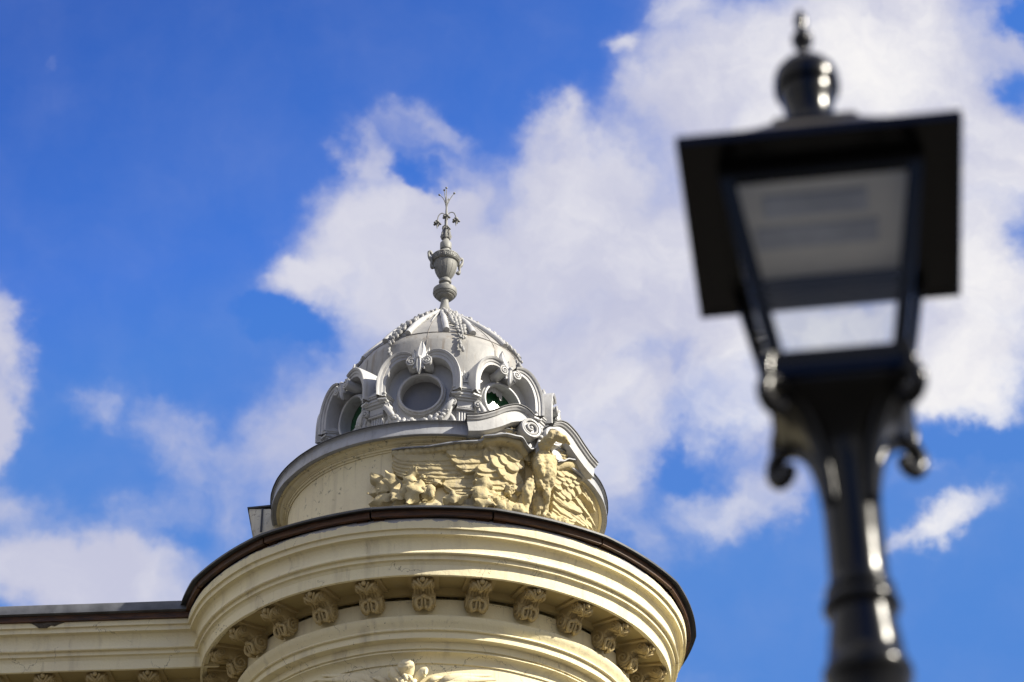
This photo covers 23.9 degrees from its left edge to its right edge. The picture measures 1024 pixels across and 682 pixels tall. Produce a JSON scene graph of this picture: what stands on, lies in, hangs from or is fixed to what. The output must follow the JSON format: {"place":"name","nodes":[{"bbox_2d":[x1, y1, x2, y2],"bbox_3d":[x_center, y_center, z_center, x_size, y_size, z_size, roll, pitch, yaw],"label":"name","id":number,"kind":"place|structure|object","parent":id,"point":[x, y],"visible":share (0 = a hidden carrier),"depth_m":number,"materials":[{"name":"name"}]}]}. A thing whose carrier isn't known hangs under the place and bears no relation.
{"place":"outdoors","nodes":[
{"label":"outdoors","id":0,"kind":"place"},
{"bbox_2d":[0,187,695,681],"bbox_3d":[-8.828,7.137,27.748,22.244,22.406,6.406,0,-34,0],"label":"corner building","id":1,"kind":"structure","parent":0,"point":[434,509],"depth_m":28.84,"materials":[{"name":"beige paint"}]},
{"bbox_2d":[0,0,1023,681],"label":"sky","id":2,"kind":"structure","parent":0,"point":[212,211],"materials":[{"name":"blue"}]},
{"bbox_2d":[675,8,962,681],"bbox_3d":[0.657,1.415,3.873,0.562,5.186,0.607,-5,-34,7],"label":"street lamp","id":3,"kind":"object","parent":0,"point":[811,199],"visible":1,"depth_m":4.79,"materials":[{"name":"black metal"}]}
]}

